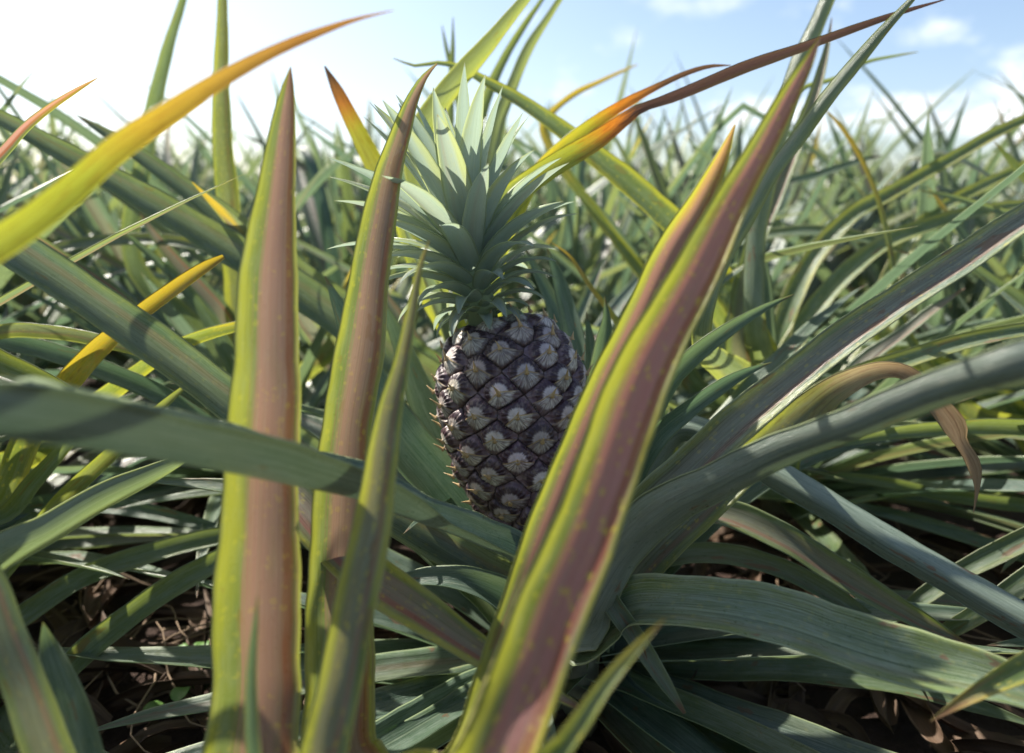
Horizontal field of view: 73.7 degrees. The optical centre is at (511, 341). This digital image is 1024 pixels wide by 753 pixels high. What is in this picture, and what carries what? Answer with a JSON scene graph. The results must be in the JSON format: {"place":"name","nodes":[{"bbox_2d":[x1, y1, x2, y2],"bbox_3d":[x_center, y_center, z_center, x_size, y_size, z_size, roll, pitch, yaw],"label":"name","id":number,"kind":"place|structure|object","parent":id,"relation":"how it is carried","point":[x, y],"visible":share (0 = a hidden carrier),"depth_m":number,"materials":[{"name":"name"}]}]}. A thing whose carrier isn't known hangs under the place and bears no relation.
{"place":"outdoors","nodes":[
{"label":"outdoors","id":0,"kind":"place"},
{"bbox_2d":[0,287,1023,752],"bbox_3d":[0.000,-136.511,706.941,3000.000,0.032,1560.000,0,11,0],"label":"ground","id":1,"kind":"structure","parent":0,"point":[904,737],"depth_m":0.85,"materials":[{"name":"soil"}]},
{"bbox_2d":[13,591,80,620],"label":"dead leaf","id":2,"kind":"object","parent":1,"relation":"on","point":[60,606],"visible":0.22,"depth_m":0.82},
{"bbox_2d":[0,687,112,734],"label":"dead leaf","id":3,"kind":"object","parent":1,"relation":"on","point":[102,715],"visible":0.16,"depth_m":0.66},
{"bbox_2d":[16,601,102,698],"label":"dead leaf","id":4,"kind":"object","parent":1,"relation":"on","point":[56,620],"visible":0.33,"depth_m":0.78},
{"bbox_2d":[0,85,143,236],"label":"pineapple plant","id":5,"kind":"object","parent":1,"relation":"on","point":[3,169],"visible":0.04,"depth_m":1.63,"materials":[{"name":"green plant"}]},
{"bbox_2d":[0,660,163,706],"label":"dead leaf","id":6,"kind":"object","parent":1,"relation":"on","point":[96,665],"visible":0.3,"depth_m":0.71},
{"bbox_2d":[114,622,210,685],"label":"twig","id":7,"kind":"object","parent":6,"relation":"on","point":[126,674],"visible":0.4,"depth_m":0.75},
{"bbox_2d":[60,573,124,646],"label":"dead leaf","id":8,"kind":"object","parent":1,"relation":"on","point":[108,593],"visible":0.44,"depth_m":0.79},
{"bbox_2d":[37,610,158,656],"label":"dead leaf","id":9,"kind":"object","parent":1,"relation":"on","point":[60,633],"visible":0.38,"depth_m":0.76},
{"bbox_2d":[61,550,141,629],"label":"dead leaf","id":10,"kind":"object","parent":1,"relation":"on","point":[112,606],"visible":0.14,"depth_m":0.87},
{"bbox_2d":[0,169,204,350],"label":"pineapple plant","id":11,"kind":"object","parent":1,"relation":"on","point":[62,319],"visible":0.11,"depth_m":1.14,"materials":[{"name":"green plant"}]},
{"bbox_2d":[83,671,123,693],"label":"dead leaf","id":12,"kind":"object","parent":1,"relation":"on","point":[93,686],"visible":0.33,"depth_m":0.70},
{"bbox_2d":[0,123,212,369],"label":"pineapple plant","id":13,"kind":"object","parent":1,"relation":"on","point":[23,299],"visible":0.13,"depth_m":1.56,"materials":[{"name":"green plant"}]},
{"bbox_2d":[0,65,222,449],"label":"pineapple plant","id":14,"kind":"object","parent":1,"relation":"on","point":[6,274],"visible":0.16,"depth_m":1.15,"materials":[{"name":"green plant"}]},
{"bbox_2d":[17,103,205,234],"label":"pineapple plant","id":15,"kind":"object","parent":1,"relation":"on","point":[59,133],"visible":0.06,"depth_m":2.40,"materials":[{"name":"green plant"}]},
{"bbox_2d":[13,542,212,591],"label":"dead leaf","id":16,"kind":"object","parent":1,"relation":"on","point":[109,550],"visible":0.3,"depth_m":0.90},
{"bbox_2d":[64,616,169,718],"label":"twig","id":17,"kind":"object","parent":1,"relation":"on","point":[116,692],"visible":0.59,"depth_m":0.69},
{"bbox_2d":[0,95,238,182],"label":"pineapple plant","id":18,"kind":"object","parent":1,"relation":"on","point":[53,125],"visible":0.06,"depth_m":2.53,"materials":[{"name":"green plant"}]},
{"bbox_2d":[0,126,247,441],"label":"pineapple plant","id":19,"kind":"object","parent":1,"relation":"on","point":[15,292],"visible":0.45,"depth_m":0.57,"materials":[{"name":"green plant"}]},
{"bbox_2d":[0,92,260,272],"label":"pineapple plant","id":20,"kind":"object","parent":1,"relation":"on","point":[82,224],"visible":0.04,"depth_m":2.31,"materials":[{"name":"green plant"}]},
{"bbox_2d":[83,579,193,646],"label":"dead leaf","id":21,"kind":"object","parent":1,"relation":"on","point":[89,598],"visible":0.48,"depth_m":0.78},
{"bbox_2d":[130,668,156,752],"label":"twig","id":22,"kind":"object","parent":1,"relation":"on","point":[138,707],"visible":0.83,"depth_m":0.63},
{"bbox_2d":[107,734,184,752],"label":"dead leaf","id":23,"kind":"object","parent":1,"relation":"on","point":[159,743],"visible":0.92,"depth_m":0.61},
{"bbox_2d":[2,129,296,329],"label":"pineapple plant","id":24,"kind":"object","parent":1,"relation":"on","point":[52,235],"visible":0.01,"depth_m":1.81,"materials":[{"name":"green plant"}]},
{"bbox_2d":[41,121,258,284],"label":"pineapple plant","id":25,"kind":"object","parent":1,"relation":"on","point":[200,164],"visible":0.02,"depth_m":3.19,"materials":[{"name":"green plant"}]},
{"bbox_2d":[0,140,305,752],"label":"pineapple plant","id":26,"kind":"object","parent":1,"relation":"on","point":[24,492],"visible":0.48,"depth_m":0.65,"materials":[{"name":"green plant"}]},
{"bbox_2d":[118,498,187,522],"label":"dead leaf","id":27,"kind":"object","parent":1,"relation":"on","point":[170,505],"visible":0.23,"depth_m":1.13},
{"bbox_2d":[5,134,307,364],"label":"pineapple plant","id":28,"kind":"object","parent":1,"relation":"on","point":[107,197],"visible":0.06,"depth_m":1.75,"materials":[{"name":"green plant"}]},
{"bbox_2d":[102,670,211,712],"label":"dead leaf","id":29,"kind":"object","parent":1,"relation":"on","point":[136,694],"visible":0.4,"depth_m":0.68,"materials":[{"name":"plant"}]},
{"bbox_2d":[114,579,199,596],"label":"dead leaf","id":30,"kind":"object","parent":1,"relation":"on","point":[125,590],"visible":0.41,"depth_m":0.88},
{"bbox_2d":[138,665,177,711],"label":"dead leaf","id":31,"kind":"object","parent":1,"relation":"on","point":[171,668],"visible":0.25,"depth_m":0.69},
{"bbox_2d":[144,693,171,727],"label":"dead leaf","id":32,"kind":"object","parent":1,"relation":"on","point":[163,698],"visible":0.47,"depth_m":0.68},
{"bbox_2d":[133,497,195,525],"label":"dead leaf","id":33,"kind":"object","parent":1,"relation":"on","point":[187,502],"visible":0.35,"depth_m":1.10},
{"bbox_2d":[126,690,206,727],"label":"twig","id":34,"kind":"object","parent":1,"relation":"on","point":[155,696],"visible":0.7,"depth_m":0.68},
{"bbox_2d":[125,617,208,636],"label":"twig","id":35,"kind":"object","parent":1,"relation":"on","point":[135,629],"visible":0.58,"depth_m":0.79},
{"bbox_2d":[129,717,207,752],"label":"dead leaf","id":36,"kind":"object","parent":1,"relation":"on","point":[159,728],"visible":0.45,"depth_m":0.62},
{"bbox_2d":[143,640,210,709],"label":"weed","id":37,"kind":"object","parent":1,"relation":"on","point":[178,693],"visible":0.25,"depth_m":0.66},
{"bbox_2d":[151,608,205,717],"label":"dead leaf","id":38,"kind":"object","parent":1,"relation":"on","point":[193,613],"visible":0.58,"depth_m":0.82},
{"bbox_2d":[161,550,196,568],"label":"dead leaf","id":39,"kind":"object","parent":1,"relation":"on","point":[176,559],"visible":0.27,"depth_m":0.95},
{"bbox_2d":[77,612,304,686],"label":"dead leaf","id":40,"kind":"object","parent":1,"relation":"on","point":[85,679],"visible":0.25,"depth_m":0.71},
{"bbox_2d":[181,496,205,514],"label":"dead leaf","id":41,"kind":"object","parent":1,"relation":"on","point":[191,508],"visible":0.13,"depth_m":1.12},
{"bbox_2d":[0,10,393,752],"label":"pineapple plant","id":42,"kind":"object","parent":1,"relation":"on","point":[48,706],"visible":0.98,"depth_m":0.33,"materials":[{"name":"green plant"}]},
{"bbox_2d":[45,119,360,296],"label":"pineapple plant","id":43,"kind":"object","parent":1,"relation":"on","point":[206,276],"visible":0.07,"depth_m":2.27,"materials":[{"name":"green plant"}]},
{"bbox_2d":[204,587,211,621],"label":"dead leaf","id":44,"kind":"object","parent":1,"relation":"on","point":[208,603],"visible":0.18,"depth_m":0.80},
{"bbox_2d":[0,88,451,395],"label":"pineapple plant","id":45,"kind":"object","parent":1,"relation":"on","point":[97,219],"visible":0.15,"depth_m":1.39,"materials":[{"name":"green plant"}]},
{"bbox_2d":[170,123,360,262],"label":"pineapple plant","id":46,"kind":"object","parent":1,"relation":"on","point":[203,157],"visible":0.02,"depth_m":3.05,"materials":[{"name":"green plant"}]},
{"bbox_2d":[0,0,547,595],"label":"pineapple plant","id":47,"kind":"object","parent":1,"relation":"on","point":[208,302],"visible":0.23,"depth_m":0.97,"materials":[{"name":"green plant"}]},
{"bbox_2d":[183,76,380,228],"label":"pineapple plant","id":48,"kind":"object","parent":1,"relation":"on","point":[311,144],"visible":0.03,"depth_m":2.48,"materials":[{"name":"green plant"}]},
{"bbox_2d":[197,131,377,198],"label":"pineapple plant","id":49,"kind":"object","parent":1,"relation":"on","point":[254,173],"visible":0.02,"depth_m":2.43,"materials":[{"name":"green plant"}]},
{"bbox_2d":[83,71,507,290],"bbox_3d":[-0.608,-0.441,2.385,1.730,0.866,1.404,3,12,-6],"label":"pineapple plant","id":50,"kind":"object","parent":1,"relation":"on","point":[244,204],"visible":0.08,"depth_m":2.06,"materials":[{"name":"green plant"}]},
{"bbox_2d":[206,628,395,690],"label":"dead leaf","id":51,"kind":"object","parent":1,"relation":"on","point":[380,633],"visible":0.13,"depth_m":0.77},
{"bbox_2d":[93,76,557,361],"bbox_3d":[-0.539,-0.248,2.002,1.320,0.766,1.444,-2,11,-11],"label":"pineapple plant","id":52,"kind":"object","parent":1,"relation":"on","point":[251,186],"visible":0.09,"depth_m":1.56,"materials":[{"name":"green plant"}]},
{"bbox_2d":[184,105,593,293],"bbox_3d":[-0.406,-0.343,2.200,1.423,0.880,1.557,-4,12,-19],"label":"pineapple plant","id":53,"kind":"object","parent":1,"relation":"on","point":[353,177],"visible":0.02,"depth_m":2.15,"materials":[{"name":"green plant"}]},
{"bbox_2d":[0,75,829,387],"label":"pineapple plant","id":54,"kind":"object","parent":1,"relation":"on","point":[318,219],"visible":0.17,"depth_m":1.45,"materials":[{"name":"green plant"}]},
{"bbox_2d":[104,36,819,752],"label":"pineapple plant","id":55,"kind":"object","parent":1,"relation":"on","point":[520,656],"visible":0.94,"depth_m":0.38,"materials":[{"name":"green plant"}]},
{"bbox_2d":[261,61,673,317],"bbox_3d":[-0.146,-0.287,1.968,1.248,0.854,1.335,7,13,31],"label":"pineapple plant","id":56,"kind":"object","parent":1,"relation":"on","point":[340,153],"visible":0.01,"depth_m":1.67,"materials":[{"name":"green plant"}]},
{"bbox_2d":[0,0,990,745],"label":"pineapple plant","id":57,"kind":"object","parent":1,"relation":"on","point":[200,224],"visible":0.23,"depth_m":0.78,"materials":[{"name":"green plant"}]},
{"bbox_2d":[0,63,1023,752],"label":"pineapple plant","id":58,"kind":"object","parent":1,"relation":"on","point":[484,423],"visible":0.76,"depth_m":0.53,"materials":[{"name":"green plant"}]},
{"bbox_2d":[360,29,694,310],"bbox_3d":[0.108,-0.516,2.581,1.328,0.906,1.505,-5,12,-24],"label":"pineapple plant","id":59,"kind":"object","parent":1,"relation":"on","point":[609,144],"visible":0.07,"depth_m":2.12,"materials":[{"name":"green plant"}]},
{"bbox_2d":[553,709,569,725],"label":"dead leaf","id":60,"kind":"object","parent":1,"relation":"on","point":[560,717],"visible":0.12,"depth_m":0.66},
{"bbox_2d":[579,739,607,752],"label":"dead leaf","id":61,"kind":"object","parent":1,"relation":"on","point":[589,746],"visible":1,"depth_m":0.62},
{"bbox_2d":[353,86,869,320],"bbox_3d":[0.235,-0.297,1.997,1.572,0.868,1.270,3,11,16],"label":"pineapple plant","id":62,"kind":"object","parent":1,"relation":"on","point":[627,276],"visible":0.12,"depth_m":1.81,"materials":[{"name":"green plant"}]},
{"bbox_2d":[489,108,735,294],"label":"pineapple plant","id":63,"kind":"object","parent":1,"relation":"on","point":[532,143],"visible":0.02,"depth_m":2.50,"materials":[{"name":"green plant"}]},
{"bbox_2d":[234,102,993,367],"bbox_3d":[0.148,-0.172,1.569,1.561,0.785,1.443,6,12,28],"label":"pineapple plant","id":64,"kind":"object","parent":1,"relation":"on","point":[566,237],"visible":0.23,"depth_m":1.44,"materials":[{"name":"green plant"}]},
{"bbox_2d":[600,728,630,752],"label":"dead leaf","id":65,"kind":"object","parent":1,"relation":"on","point":[615,744],"visible":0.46,"depth_m":0.63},
{"bbox_2d":[575,680,738,748],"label":"dead leaf","id":66,"kind":"object","parent":1,"relation":"on","point":[713,683],"visible":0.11,"depth_m":0.70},
{"bbox_2d":[508,99,826,312],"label":"pineapple plant","id":67,"kind":"object","parent":1,"relation":"on","point":[666,172],"visible":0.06,"depth_m":1.97,"materials":[{"name":"green plant"}]},
{"bbox_2d":[346,95,1023,393],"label":"pineapple plant","id":68,"kind":"object","parent":1,"relation":"on","point":[866,222],"visible":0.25,"depth_m":1.25,"materials":[{"name":"green plant"}]},
{"bbox_2d":[674,565,707,575],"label":"dead leaf","id":69,"kind":"object","parent":1,"relation":"on","point":[686,570],"visible":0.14,"depth_m":0.89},
{"bbox_2d":[692,533,723,575],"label":"dead leaf","id":70,"kind":"object","parent":1,"relation":"on","point":[696,571],"visible":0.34,"depth_m":0.90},
{"bbox_2d":[393,0,1023,702],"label":"pineapple plant","id":71,"kind":"object","parent":1,"relation":"on","point":[763,336],"visible":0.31,"depth_m":0.84,"materials":[{"name":"green plant"}]},
{"bbox_2d":[707,563,716,571],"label":"dead leaf","id":72,"kind":"object","parent":1,"relation":"on","point":[712,564],"visible":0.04,"depth_m":0.93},
{"bbox_2d":[683,507,756,565],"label":"dead leaf","id":73,"kind":"object","parent":1,"relation":"on","point":[734,538],"visible":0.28,"depth_m":0.98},
{"bbox_2d":[588,76,913,236],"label":"pineapple plant","id":74,"kind":"object","parent":1,"relation":"on","point":[731,157],"visible":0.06,"depth_m":2.51,"materials":[{"name":"green plant"}]},
{"bbox_2d":[742,570,760,687],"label":"dead leaf","id":75,"kind":"object","parent":1,"relation":"on","point":[755,575],"visible":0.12,"depth_m":0.89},
{"bbox_2d":[747,681,776,701],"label":"dead leaf","id":76,"kind":"object","parent":1,"relation":"on","point":[762,688],"visible":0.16,"depth_m":0.69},
{"bbox_2d":[546,70,1017,331],"bbox_3d":[0.690,-0.275,1.970,1.480,0.830,1.382,-2,13,-27],"label":"pineapple plant","id":77,"kind":"object","parent":1,"relation":"on","point":[799,193],"visible":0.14,"depth_m":1.65,"materials":[{"name":"green plant"}]},
{"bbox_2d":[767,681,797,711],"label":"dead leaf","id":78,"kind":"object","parent":1,"relation":"on","point":[780,707],"visible":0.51,"depth_m":0.67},
{"bbox_2d":[597,666,772,706],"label":"dead leaf","id":79,"kind":"object","parent":78,"relation":"on","point":[749,695],"visible":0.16,"depth_m":0.67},
{"bbox_2d":[558,53,1023,339],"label":"pineapple plant","id":80,"kind":"object","parent":1,"relation":"on","point":[831,201],"visible":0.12,"depth_m":2.08,"materials":[{"name":"green plant"}]},
{"bbox_2d":[729,530,853,558],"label":"dead leaf","id":81,"kind":"object","parent":1,"relation":"on","point":[838,533],"visible":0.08,"depth_m":0.98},
{"bbox_2d":[788,681,804,717],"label":"dead leaf","id":82,"kind":"object","parent":1,"relation":"on","point":[799,695],"visible":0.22,"depth_m":0.69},
{"bbox_2d":[772,698,831,725],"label":"dead leaf","id":83,"kind":"object","parent":1,"relation":"on","point":[805,711],"visible":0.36,"depth_m":0.66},
{"bbox_2d":[775,682,840,690],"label":"dead leaf","id":84,"kind":"object","parent":1,"relation":"on","point":[832,688],"visible":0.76,"depth_m":0.70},
{"bbox_2d":[647,98,969,301],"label":"pineapple plant","id":85,"kind":"object","parent":1,"relation":"on","point":[814,207],"visible":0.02,"depth_m":2.70,"materials":[{"name":"green plant"}]},
{"bbox_2d":[790,521,863,555],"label":"dead leaf","id":86,"kind":"object","parent":1,"relation":"on","point":[852,548],"visible":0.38,"depth_m":1.01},
{"bbox_2d":[630,106,1023,438],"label":"pineapple plant","id":87,"kind":"object","parent":1,"relation":"on","point":[1012,256],"visible":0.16,"depth_m":1.37,"materials":[{"name":"green plant"}]},
{"bbox_2d":[815,708,870,743],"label":"dead leaf","id":88,"kind":"object","parent":1,"relation":"on","point":[853,727],"visible":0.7,"depth_m":0.63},
{"bbox_2d":[825,687,870,726],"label":"dead leaf","id":89,"kind":"object","parent":1,"relation":"on","point":[841,699],"visible":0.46,"depth_m":0.68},
{"bbox_2d":[717,90,1023,331],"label":"pineapple plant","id":90,"kind":"object","parent":1,"relation":"on","point":[993,166],"visible":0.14,"depth_m":1.89,"materials":[{"name":"green plant"}]},
{"bbox_2d":[730,122,1022,288],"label":"pineapple plant","id":91,"kind":"object","parent":1,"relation":"on","point":[875,177],"visible":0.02,"depth_m":2.96,"materials":[{"name":"green plant"}]},
{"bbox_2d":[869,690,893,733],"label":"dead leaf","id":92,"kind":"object","parent":1,"relation":"on","point":[878,699],"visible":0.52,"depth_m":0.67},
{"bbox_2d":[885,692,898,725],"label":"dead leaf","id":93,"kind":"object","parent":1,"relation":"on","point":[892,710],"visible":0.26,"depth_m":0.68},
{"bbox_2d":[770,102,1023,312],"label":"pineapple plant","id":94,"kind":"object","parent":1,"relation":"on","point":[823,189],"visible":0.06,"depth_m":2.13,"materials":[{"name":"green plant"}]},
{"bbox_2d":[821,725,980,752],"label":"dead leaf","id":95,"kind":"object","parent":1,"relation":"on","point":[840,731],"visible":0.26,"depth_m":0.62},
{"bbox_2d":[790,556,1014,572],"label":"dead leaf","id":96,"kind":"object","parent":1,"relation":"on","point":[887,567],"visible":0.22,"depth_m":0.90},
{"bbox_2d":[787,89,1023,339],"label":"pineapple plant","id":97,"kind":"object","parent":1,"relation":"on","point":[971,278],"visible":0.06,"depth_m":1.98,"materials":[{"name":"green plant"}]},
{"bbox_2d":[789,111,1023,572],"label":"pineapple plant","id":98,"kind":"object","parent":1,"relation":"on","point":[969,409],"visible":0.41,"depth_m":1.01,"materials":[{"name":"green plant"}]},
{"bbox_2d":[805,119,1020,269],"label":"pineapple plant","id":99,"kind":"object","parent":1,"relation":"on","point":[901,175],"visible":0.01,"depth_m":2.52,"materials":[{"name":"green plant"}]},
{"bbox_2d":[811,277,1023,721],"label":"pineapple plant","id":100,"kind":"object","parent":1,"relation":"on","point":[988,554],"visible":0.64,"depth_m":0.70,"materials":[{"name":"green plant"}]},
{"bbox_2d":[899,697,962,752],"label":"dead leaf","id":101,"kind":"object","parent":1,"relation":"on","point":[935,737],"visible":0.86,"depth_m":0.64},
{"bbox_2d":[838,40,1023,292],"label":"pineapple plant","id":102,"kind":"object","parent":1,"relation":"on","point":[999,269],"visible":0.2,"depth_m":1.62,"materials":[{"name":"green plant"}]},
{"bbox_2d":[889,692,1023,740],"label":"dead leaf","id":103,"kind":"object","parent":1,"relation":"on","point":[954,722],"visible":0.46,"depth_m":0.65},
{"bbox_2d":[891,168,1023,439],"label":"pineapple plant","id":104,"kind":"object","parent":1,"relation":"on","point":[947,190],"visible":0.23,"depth_m":1.11,"materials":[{"name":"green plant"}]},
{"bbox_2d":[918,533,1023,600],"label":"dead leaf","id":105,"kind":"object","parent":1,"relation":"on","point":[943,541],"visible":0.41,"depth_m":0.97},
{"bbox_2d":[948,730,1023,752],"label":"dead leaf","id":106,"kind":"object","parent":1,"relation":"on","point":[984,741],"visible":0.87,"depth_m":0.61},
{"bbox_2d":[983,700,1023,730],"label":"dead leaf","id":107,"kind":"object","parent":1,"relation":"on","point":[1008,708],"visible":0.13,"depth_m":0.64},
{"label":"dead leaf","id":108,"kind":"object","parent":1,"relation":"on","visible":0},
{"bbox_2d":[8,574,61,584],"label":"dead leaf","id":109,"kind":"object","parent":108,"relation":"on","point":[18,578],"visible":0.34,"depth_m":0.87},
{"bbox_2d":[0,0,1023,190],"label":"sky","id":110,"kind":"structure","parent":0,"point":[72,43],"materials":[{"name":"blue"}]},
{"label":"dead leaf","id":111,"kind":"object","parent":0,"visible":0},
{"bbox_2d":[34,644,198,696],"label":"dead leaf","id":112,"kind":"object","parent":111,"relation":"on","point":[157,669],"visible":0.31,"depth_m":0.70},
{"label":"dead leaf","id":113,"kind":"object","parent":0,"visible":0},
{"bbox_2d":[714,512,796,533],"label":"dead leaf","id":114,"kind":"object","parent":113,"relation":"on","point":[724,530],"visible":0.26,"depth_m":1.00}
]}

